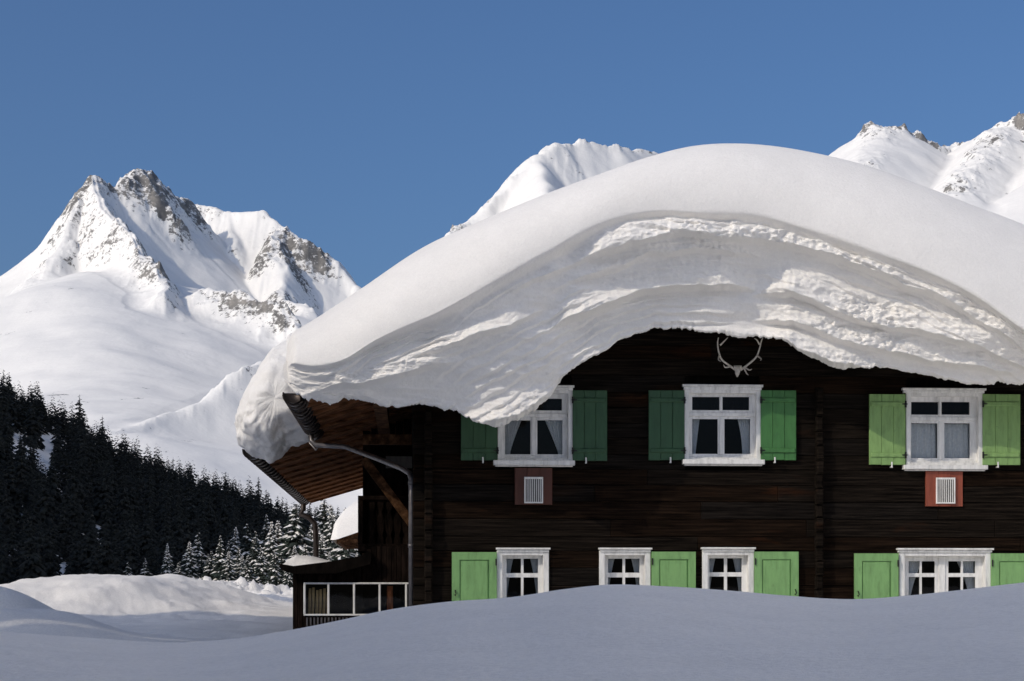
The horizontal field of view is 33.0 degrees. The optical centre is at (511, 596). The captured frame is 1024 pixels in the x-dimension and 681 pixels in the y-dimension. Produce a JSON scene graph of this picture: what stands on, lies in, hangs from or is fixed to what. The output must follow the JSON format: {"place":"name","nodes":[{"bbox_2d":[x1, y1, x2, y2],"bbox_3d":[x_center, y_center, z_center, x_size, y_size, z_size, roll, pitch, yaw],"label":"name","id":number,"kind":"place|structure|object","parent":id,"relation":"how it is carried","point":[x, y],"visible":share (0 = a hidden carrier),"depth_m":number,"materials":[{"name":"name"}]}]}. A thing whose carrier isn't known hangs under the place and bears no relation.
{"place":"outdoors","nodes":[
{"label":"outdoors","id":0,"kind":"place"},
{"bbox_2d":[0,424,1023,680],"bbox_3d":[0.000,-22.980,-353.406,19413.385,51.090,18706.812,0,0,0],"label":"snow ground","id":1,"kind":"structure","parent":0,"point":[120,628],"depth_m":10.71,"materials":[{"name":"snow"}]},
{"bbox_2d":[0,371,11,424],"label":"pine tree","id":2,"kind":"object","parent":1,"relation":"on","point":[6,392],"visible":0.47,"depth_m":296.77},
{"bbox_2d":[0,542,13,583],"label":"pine tree","id":3,"kind":"object","parent":1,"relation":"on","point":[6,576],"visible":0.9,"depth_m":172.09,"materials":[{"name":"plant"}]},
{"bbox_2d":[0,379,14,436],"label":"pine tree","id":4,"kind":"object","parent":1,"relation":"on","point":[3,407],"visible":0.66,"depth_m":285.36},
{"bbox_2d":[1,410,16,462],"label":"pine tree","id":5,"kind":"object","parent":1,"relation":"on","point":[6,423],"visible":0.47,"depth_m":261.71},
{"bbox_2d":[3,429,14,467],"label":"pine tree","id":6,"kind":"object","parent":1,"relation":"on","point":[7,448],"visible":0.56,"depth_m":252.43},
{"bbox_2d":[6,375,18,420],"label":"pine tree","id":7,"kind":"object","parent":1,"relation":"on","point":[11,393],"visible":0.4,"depth_m":308.13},
{"bbox_2d":[3,445,22,512],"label":"pine tree","id":8,"kind":"object","parent":1,"relation":"on","point":[10,480],"visible":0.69,"depth_m":229.15,"materials":[{"name":"plant"}]},
{"bbox_2d":[12,432,28,480],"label":"pine tree","id":9,"kind":"object","parent":1,"relation":"on","point":[20,442],"visible":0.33,"depth_m":241.93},
{"bbox_2d":[14,439,30,492],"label":"pine tree","id":10,"kind":"object","parent":1,"relation":"on","point":[22,468],"visible":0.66,"depth_m":238.15,"materials":[{"name":"plant"}]},
{"bbox_2d":[15,428,35,488],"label":"pine tree","id":11,"kind":"object","parent":1,"relation":"on","point":[28,452],"visible":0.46,"depth_m":243.72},
{"bbox_2d":[26,436,37,484],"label":"pine tree","id":12,"kind":"object","parent":1,"relation":"on","point":[31,457],"visible":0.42,"depth_m":249.47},
{"bbox_2d":[19,510,46,579],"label":"pine tree","id":13,"kind":"object","parent":1,"relation":"on","point":[31,566],"visible":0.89,"depth_m":171.77,"materials":[{"name":"plant"}]},
{"bbox_2d":[21,388,44,450],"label":"pine tree","id":14,"kind":"object","parent":1,"relation":"on","point":[32,424],"visible":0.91,"depth_m":288.04,"materials":[{"name":"plant"}]},
{"bbox_2d":[26,437,41,482],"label":"pine tree","id":15,"kind":"object","parent":1,"relation":"on","point":[34,450],"visible":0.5,"depth_m":250.98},
{"bbox_2d":[32,473,59,539],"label":"pine tree","id":16,"kind":"object","parent":1,"relation":"on","point":[43,505],"visible":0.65,"depth_m":215.78,"materials":[{"name":"plant"}]},
{"bbox_2d":[42,524,60,576],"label":"pine tree","id":17,"kind":"object","parent":1,"relation":"on","point":[48,564],"visible":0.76,"depth_m":176.19,"materials":[{"name":"plant"}]},
{"bbox_2d":[42,452,63,513],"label":"pine tree","id":18,"kind":"object","parent":1,"relation":"on","point":[53,483],"visible":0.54,"depth_m":233.40,"materials":[{"name":"plant"}]},
{"bbox_2d":[50,425,65,468],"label":"pine tree","id":19,"kind":"object","parent":1,"relation":"on","point":[57,445],"visible":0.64,"depth_m":278.59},
{"bbox_2d":[69,412,77,442],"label":"pine tree","id":20,"kind":"object","parent":1,"relation":"on","point":[74,424],"visible":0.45,"depth_m":302.30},
{"bbox_2d":[65,529,82,574],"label":"pine tree","id":21,"kind":"object","parent":1,"relation":"on","point":[75,552],"visible":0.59,"depth_m":175.71,"materials":[{"name":"plant"}]},
{"bbox_2d":[69,418,84,453],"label":"pine tree","id":22,"kind":"object","parent":1,"relation":"on","point":[76,438],"visible":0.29,"depth_m":291.58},
{"bbox_2d":[74,395,87,435],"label":"pine tree","id":23,"kind":"object","parent":1,"relation":"on","point":[80,410],"visible":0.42,"depth_m":324.73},
{"bbox_2d":[74,421,90,467],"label":"pine tree","id":24,"kind":"object","parent":1,"relation":"on","point":[80,445],"visible":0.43,"depth_m":279.95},
{"bbox_2d":[80,510,98,573],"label":"pine tree","id":25,"kind":"object","parent":1,"relation":"on","point":[87,550],"visible":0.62,"depth_m":182.12,"materials":[{"name":"plant"}]},
{"bbox_2d":[82,499,98,541],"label":"pine tree","id":26,"kind":"object","parent":1,"relation":"on","point":[86,516],"visible":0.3,"depth_m":223.58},
{"bbox_2d":[82,508,100,557],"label":"pine tree","id":27,"kind":"object","parent":1,"relation":"on","point":[95,529],"visible":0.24,"depth_m":200.47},
{"bbox_2d":[86,429,100,477],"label":"pine tree","id":28,"kind":"object","parent":1,"relation":"on","point":[91,448],"visible":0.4,"depth_m":283.45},
{"bbox_2d":[85,540,104,574],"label":"pine tree","id":29,"kind":"object","parent":1,"relation":"on","point":[95,568],"visible":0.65,"depth_m":172.89,"materials":[{"name":"plant"}]},
{"bbox_2d":[92,430,103,472],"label":"pine tree","id":30,"kind":"object","parent":1,"relation":"on","point":[97,445],"visible":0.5,"depth_m":300.83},
{"bbox_2d":[95,417,111,461],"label":"pine tree","id":31,"kind":"object","parent":1,"relation":"on","point":[103,431],"visible":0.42,"depth_m":329.96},
{"bbox_2d":[100,432,108,465],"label":"pine tree","id":32,"kind":"object","parent":1,"relation":"on","point":[103,447],"visible":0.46,"depth_m":309.76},
{"bbox_2d":[98,496,114,556],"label":"pine tree","id":33,"kind":"object","parent":1,"relation":"on","point":[106,514],"visible":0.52,"depth_m":215.95,"materials":[{"name":"plant"}]},
{"bbox_2d":[98,522,115,573],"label":"pine tree","id":34,"kind":"object","parent":1,"relation":"on","point":[107,552],"visible":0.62,"depth_m":175.26,"materials":[{"name":"plant"}]},
{"bbox_2d":[109,543,123,574],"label":"pine tree","id":35,"kind":"object","parent":1,"relation":"on","point":[117,570],"visible":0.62,"depth_m":173.14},
{"bbox_2d":[123,562,132,575],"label":"spruce","id":36,"kind":"object","parent":1,"relation":"on","point":[127,572],"visible":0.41,"depth_m":149.84,"materials":[{"name":"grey plant"}]},
{"bbox_2d":[120,521,141,574],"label":"pine tree","id":37,"kind":"object","parent":1,"relation":"on","point":[130,557],"visible":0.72,"depth_m":176.81,"materials":[{"name":"plant"}]},
{"bbox_2d":[140,558,151,575],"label":"spruce","id":38,"kind":"object","parent":1,"relation":"on","point":[145,570],"visible":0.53,"depth_m":151.88,"materials":[{"name":"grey plant"}]},
{"bbox_2d":[144,458,159,500],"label":"pine tree","id":39,"kind":"object","parent":1,"relation":"on","point":[155,484],"visible":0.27,"depth_m":290.45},
{"bbox_2d":[147,542,158,575],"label":"pine tree","id":40,"kind":"object","parent":1,"relation":"on","point":[150,565],"visible":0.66,"depth_m":181.81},
{"bbox_2d":[156,515,177,569],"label":"pine tree","id":41,"kind":"object","parent":1,"relation":"on","point":[160,548],"visible":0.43,"depth_m":191.68,"materials":[{"name":"plant"}]},
{"bbox_2d":[160,544,174,574],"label":"spruce","id":42,"kind":"object","parent":1,"relation":"on","point":[168,565],"visible":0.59,"depth_m":149.78,"materials":[{"name":"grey plant"}]},
{"bbox_2d":[165,466,175,501],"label":"pine tree","id":43,"kind":"object","parent":1,"relation":"on","point":[172,484],"visible":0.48,"depth_m":299.74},
{"bbox_2d":[168,532,179,570],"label":"pine tree","id":44,"kind":"object","parent":1,"relation":"on","point":[172,554],"visible":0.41,"depth_m":176.04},
{"bbox_2d":[164,460,184,497],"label":"pine tree","id":45,"kind":"object","parent":1,"relation":"on","point":[173,473],"visible":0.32,"depth_m":304.44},
{"bbox_2d":[173,563,185,575],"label":"spruce","id":46,"kind":"object","parent":1,"relation":"on","point":[178,571],"visible":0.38,"depth_m":143.89,"materials":[{"name":"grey plant"}]},
{"bbox_2d":[176,512,195,563],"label":"pine tree","id":47,"kind":"object","parent":1,"relation":"on","point":[186,537],"visible":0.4,"depth_m":195.19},
{"bbox_2d":[180,542,199,578],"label":"spruce","id":48,"kind":"object","parent":1,"relation":"on","point":[189,568],"visible":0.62,"depth_m":147.67,"materials":[{"name":"grey plant"}]},
{"bbox_2d":[184,465,197,499],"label":"pine tree","id":49,"kind":"object","parent":1,"relation":"on","point":[190,481],"visible":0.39,"depth_m":320.82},
{"bbox_2d":[192,514,200,544],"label":"pine tree","id":50,"kind":"object","parent":1,"relation":"on","point":[197,526],"visible":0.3,"depth_m":227.86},
{"bbox_2d":[190,533,207,573],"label":"spruce","id":51,"kind":"object","parent":1,"relation":"on","point":[198,549],"visible":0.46,"depth_m":163.70,"materials":[{"name":"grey plant"}]},
{"bbox_2d":[193,480,205,513],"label":"pine tree","id":52,"kind":"object","parent":1,"relation":"on","point":[199,493],"visible":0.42,"depth_m":286.66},
{"bbox_2d":[197,554,204,577],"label":"spruce","id":53,"kind":"object","parent":1,"relation":"on","point":[201,566],"visible":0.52,"depth_m":149.79,"materials":[{"name":"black plant"}]},
{"bbox_2d":[200,519,212,560],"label":"pine tree","id":54,"kind":"object","parent":1,"relation":"on","point":[206,545],"visible":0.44,"depth_m":182.61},
{"bbox_2d":[201,555,213,579],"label":"spruce","id":55,"kind":"object","parent":1,"relation":"on","point":[207,571],"visible":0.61,"depth_m":139.82,"materials":[{"name":"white plant"}]},
{"bbox_2d":[204,476,214,515],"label":"pine tree","id":56,"kind":"object","parent":1,"relation":"on","point":[207,491],"visible":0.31,"depth_m":296.19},
{"bbox_2d":[209,524,220,560],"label":"pine tree","id":57,"kind":"object","parent":1,"relation":"on","point":[213,548],"visible":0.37,"depth_m":176.36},
{"bbox_2d":[210,536,225,580],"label":"spruce","id":58,"kind":"object","parent":1,"relation":"on","point":[219,560],"visible":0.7,"depth_m":139.66,"materials":[{"name":"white plant"}]},
{"bbox_2d":[214,518,223,543],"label":"pine tree","id":59,"kind":"object","parent":1,"relation":"on","point":[219,530],"visible":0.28,"depth_m":232.44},
{"bbox_2d":[219,472,231,510],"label":"pine tree","id":60,"kind":"object","parent":1,"relation":"on","point":[225,484],"visible":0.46,"depth_m":327.39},
{"bbox_2d":[219,552,236,581],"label":"spruce","id":61,"kind":"object","parent":1,"relation":"on","point":[228,573],"visible":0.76,"depth_m":133.75,"materials":[{"name":"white plant"}]},
{"bbox_2d":[224,541,235,571],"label":"spruce","id":62,"kind":"object","parent":1,"relation":"on","point":[228,549],"visible":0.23,"depth_m":165.90,"materials":[{"name":"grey plant"}]},
{"bbox_2d":[224,513,239,553],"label":"pine tree","id":63,"kind":"object","parent":1,"relation":"on","point":[233,525],"visible":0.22,"depth_m":175.66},
{"bbox_2d":[230,527,242,564],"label":"spruce","id":64,"kind":"object","parent":1,"relation":"on","point":[234,542],"visible":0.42,"depth_m":171.82,"materials":[{"name":"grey plant"}]},
{"bbox_2d":[232,548,242,572],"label":"spruce","id":65,"kind":"object","parent":1,"relation":"on","point":[238,561],"visible":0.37,"depth_m":149.82,"materials":[{"name":"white plant"}]},
{"bbox_2d":[235,556,244,579],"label":"spruce","id":66,"kind":"object","parent":1,"relation":"on","point":[240,567],"visible":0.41,"depth_m":141.77,"materials":[{"name":"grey plant"}]},
{"bbox_2d":[239,491,245,523],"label":"pine tree","id":67,"kind":"object","parent":1,"relation":"on","point":[243,508],"visible":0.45,"depth_m":302.58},
{"bbox_2d":[234,524,253,566],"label":"spruce","id":68,"kind":"object","parent":1,"relation":"on","point":[246,546],"visible":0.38,"depth_m":171.54,"materials":[{"name":"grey plant"}]},
{"bbox_2d":[239,556,257,581],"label":"spruce","id":69,"kind":"object","parent":1,"relation":"on","point":[246,573],"visible":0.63,"depth_m":127.82,"materials":[{"name":"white plant"}]},
{"bbox_2d":[246,540,258,573],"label":"spruce","id":70,"kind":"object","parent":1,"relation":"on","point":[252,557],"visible":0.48,"depth_m":145.72,"materials":[{"name":"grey plant"}]},
{"bbox_2d":[251,493,262,526],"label":"pine tree","id":71,"kind":"object","parent":1,"relation":"on","point":[256,507],"visible":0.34,"depth_m":294.37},
{"bbox_2d":[253,509,260,538],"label":"pine tree","id":72,"kind":"object","parent":1,"relation":"on","point":[257,522],"visible":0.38,"depth_m":246.26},
{"bbox_2d":[255,476,264,504],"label":"pine tree","id":73,"kind":"object","parent":1,"relation":"on","point":[258,484],"visible":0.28,"depth_m":403.88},
{"bbox_2d":[253,545,269,584],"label":"spruce","id":74,"kind":"object","parent":1,"relation":"on","point":[260,565],"visible":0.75,"depth_m":129.70,"materials":[{"name":"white plant"}]},
{"bbox_2d":[258,515,274,550],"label":"spruce","id":75,"kind":"object","parent":1,"relation":"on","point":[263,536],"visible":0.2,"depth_m":169.75,"materials":[{"name":"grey plant"}]},
{"bbox_2d":[262,522,279,573],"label":"spruce","id":76,"kind":"object","parent":1,"relation":"on","point":[269,547],"visible":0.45,"depth_m":137.69,"materials":[{"name":"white plant"}]},
{"bbox_2d":[267,499,276,530],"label":"pine tree","id":77,"kind":"object","parent":1,"relation":"on","point":[271,511],"visible":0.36,"depth_m":297.28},
{"bbox_2d":[264,552,282,585],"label":"spruce","id":78,"kind":"object","parent":1,"relation":"on","point":[275,577],"visible":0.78,"depth_m":123.72,"materials":[{"name":"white plant"}]},
{"bbox_2d":[272,520,284,545],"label":"spruce","id":79,"kind":"object","parent":1,"relation":"on","point":[278,532],"visible":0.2,"depth_m":161.90,"materials":[{"name":"white plant"}]},
{"bbox_2d":[273,497,283,522],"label":"pine tree","id":80,"kind":"object","parent":1,"relation":"on","point":[277,509],"visible":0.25,"depth_m":304.90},
{"bbox_2d":[276,552,285,578],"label":"spruce","id":81,"kind":"object","parent":1,"relation":"on","point":[281,562],"visible":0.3,"depth_m":127.86,"materials":[{"name":"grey plant"}]},
{"bbox_2d":[281,572,292,587],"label":"spruce","id":82,"kind":"object","parent":1,"relation":"on","point":[288,579],"visible":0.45,"depth_m":121.72,"materials":[{"name":"white plant"}]},
{"bbox_2d":[268,504,312,574],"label":"spruce","id":83,"kind":"object","parent":1,"relation":"on","point":[296,536],"visible":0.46,"depth_m":131.55,"materials":[{"name":"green plant"}]},
{"bbox_2d":[302,544,309,555],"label":"spruce","id":84,"kind":"object","parent":1,"relation":"on","point":[305,551],"visible":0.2,"depth_m":129.88,"materials":[{"name":"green plant"}]},
{"bbox_2d":[309,499,329,536],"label":"spruce","id":85,"kind":"object","parent":1,"relation":"on","point":[322,517],"visible":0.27,"depth_m":171.76,"materials":[{"name":"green plant"}]},
{"bbox_2d":[319,539,326,559],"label":"spruce","id":86,"kind":"object","parent":1,"relation":"on","point":[321,554],"visible":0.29,"depth_m":125.90,"materials":[{"name":"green plant"}]},
{"bbox_2d":[320,535,328,559],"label":"spruce","id":87,"kind":"object","parent":1,"relation":"on","point":[322,540],"visible":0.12,"depth_m":137.93,"materials":[{"name":"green plant"}]},
{"bbox_2d":[320,504,336,543],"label":"spruce","id":88,"kind":"object","parent":1,"relation":"on","point":[324,529],"visible":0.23,"depth_m":149.84,"materials":[{"name":"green plant"}]},
{"bbox_2d":[324,515,338,559],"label":"spruce","id":89,"kind":"object","parent":1,"relation":"on","point":[330,548],"visible":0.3,"depth_m":139.76,"materials":[{"name":"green plant"}]},
{"bbox_2d":[330,545,355,560],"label":"spruce","id":90,"kind":"object","parent":1,"relation":"on","point":[339,553],"visible":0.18,"depth_m":127.62,"materials":[{"name":"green plant"}]},
{"bbox_2d":[278,546,408,628],"bbox_3d":[-3.127,0.426,34.730,2.197,2.548,12.200,0,0,-3],"label":"lean to","id":91,"kind":"object","parent":1,"relation":"on","point":[342,581],"visible":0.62,"depth_m":28.85,"materials":[{"name":"brown wood"}]},
{"bbox_2d":[284,555,328,565],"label":"snow","id":92,"kind":"structure","parent":91,"relation":"on","point":[296,560],"depth_m":28.77,"materials":[{"name":"snow"}]},
{"bbox_2d":[308,588,311,613],"bbox_3d":[-3.402,0.629,28.898,0.050,1.543,0.146,0,0,33],"label":"plank","id":93,"kind":"object","parent":91,"relation":"in","point":[309,603],"visible":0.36,"depth_m":28.92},
{"bbox_2d":[311,588,314,613],"bbox_3d":[-3.345,0.622,28.902,0.050,1.557,0.146,0,0,33],"label":"plank","id":94,"kind":"object","parent":91,"relation":"in","point":[313,599],"visible":0.36,"depth_m":28.92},
{"bbox_2d":[315,590,318,613],"bbox_3d":[-3.281,0.643,28.905,0.050,1.514,0.146,0,0,33],"label":"plank","id":95,"kind":"object","parent":91,"relation":"in","point":[316,604],"visible":0.36,"depth_m":28.92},
{"bbox_2d":[318,589,321,613],"bbox_3d":[-3.225,0.636,28.909,0.050,1.528,0.146,0,0,33],"label":"plank","id":96,"kind":"object","parent":91,"relation":"in","point":[320,598],"visible":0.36,"depth_m":28.93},
{"bbox_2d":[322,588,325,623],"bbox_3d":[-3.161,0.629,28.913,0.050,1.543,0.146,0,0,33],"label":"plank","id":97,"kind":"object","parent":91,"relation":"in","point":[324,599],"visible":0.36,"depth_m":28.93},
{"bbox_2d":[303,582,408,615],"bbox_3d":[-2.589,0.036,28.849,1.762,0.555,0.065,0,0,-3],"label":"window frame","id":98,"kind":"structure","parent":91,"relation":"in","point":[328,583],"depth_m":28.81,"materials":[{"name":"white paint"}]},
{"bbox_2d":[387,586,392,609],"bbox_3d":[-2.043,0.607,28.974,0.100,1.586,0.060,0,0,-3],"label":"board","id":99,"kind":"object","parent":91,"relation":"in","point":[389,597],"visible":0.36,"depth_m":28.94,"materials":[{"name":"orange wood"}]},
{"bbox_2d":[336,532,361,555],"bbox_3d":[-2.437,-1.810,65.993,8.100,3.320,9.200,0,0,-3],"label":"chalet","id":100,"kind":"object","parent":1,"relation":"on","point":[348,542],"visible":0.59,"depth_m":61.37,"materials":[{"name":"brown wood"}]},
{"bbox_2d":[331,500,357,546],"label":"snow","id":101,"kind":"structure","parent":100,"relation":"on","point":[346,523],"depth_m":61.12,"materials":[{"name":"snow"}]},
{"bbox_2d":[242,327,1023,613],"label":"farmhouse","id":102,"kind":"object","parent":1,"relation":"on","point":[676,457],"visible":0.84,"depth_m":26.23,"materials":[{"name":"brown wood"}]},
{"bbox_2d":[496,548,549,597],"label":"window","id":103,"kind":"structure","parent":102,"relation":"in","point":[520,571],"depth_m":26.11,"materials":[{"name":"white paint"}]},
{"bbox_2d":[493,385,574,466],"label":"window","id":104,"kind":"structure","parent":102,"relation":"in","point":[540,438],"depth_m":26.09,"materials":[{"name":"white paint"}]},
{"bbox_2d":[598,548,651,585],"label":"window","id":105,"kind":"structure","parent":102,"relation":"in","point":[629,566],"depth_m":26.20,"materials":[{"name":"white paint"}]},
{"bbox_2d":[234,143,1023,463],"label":"roof snow","id":106,"kind":"structure","parent":102,"relation":"on","point":[510,315],"depth_m":24.50,"materials":[{"name":"snow"}]},
{"bbox_2d":[682,384,764,465],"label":"window","id":107,"kind":"structure","parent":102,"relation":"in","point":[720,437],"depth_m":26.23,"materials":[{"name":"white paint"}]},
{"bbox_2d":[701,547,755,592],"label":"window","id":108,"kind":"structure","parent":102,"relation":"in","point":[723,568],"depth_m":26.29,"materials":[{"name":"white paint"}]},
{"bbox_2d":[717,337,762,376],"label":"antlers","id":109,"kind":"object","parent":102,"relation":"attached to","point":[737,369],"visible":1,"depth_m":26.03},
{"bbox_2d":[901,388,987,470],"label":"window","id":110,"kind":"structure","parent":102,"relation":"in","point":[939,441],"depth_m":26.44,"materials":[{"name":"white paint"}]},
{"bbox_2d":[896,548,993,595],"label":"window","id":111,"kind":"structure","parent":102,"relation":"in","point":[921,570],"depth_m":26.48,"materials":[{"name":"white paint"}]},
{"bbox_2d":[0,112,1023,517],"bbox_3d":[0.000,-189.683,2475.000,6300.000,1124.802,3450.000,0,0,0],"label":"mountains","id":112,"kind":"structure","parent":0,"point":[150,310],"depth_m":2339.97,"materials":[{"name":"snow"}]},
{"bbox_2d":[0,0,1023,287],"label":"sky","id":113,"kind":"structure","parent":0,"point":[368,130],"materials":[{"name":"blue"}]},
{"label":"hillside","id":114,"kind":"structure","parent":0,"visible":0},
{"bbox_2d":[0,373,341,581],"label":"forest","id":115,"kind":"object","parent":114,"relation":"on","point":[47,421],"visible":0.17,"depth_m":303.33,"materials":[{"name":"plant"}]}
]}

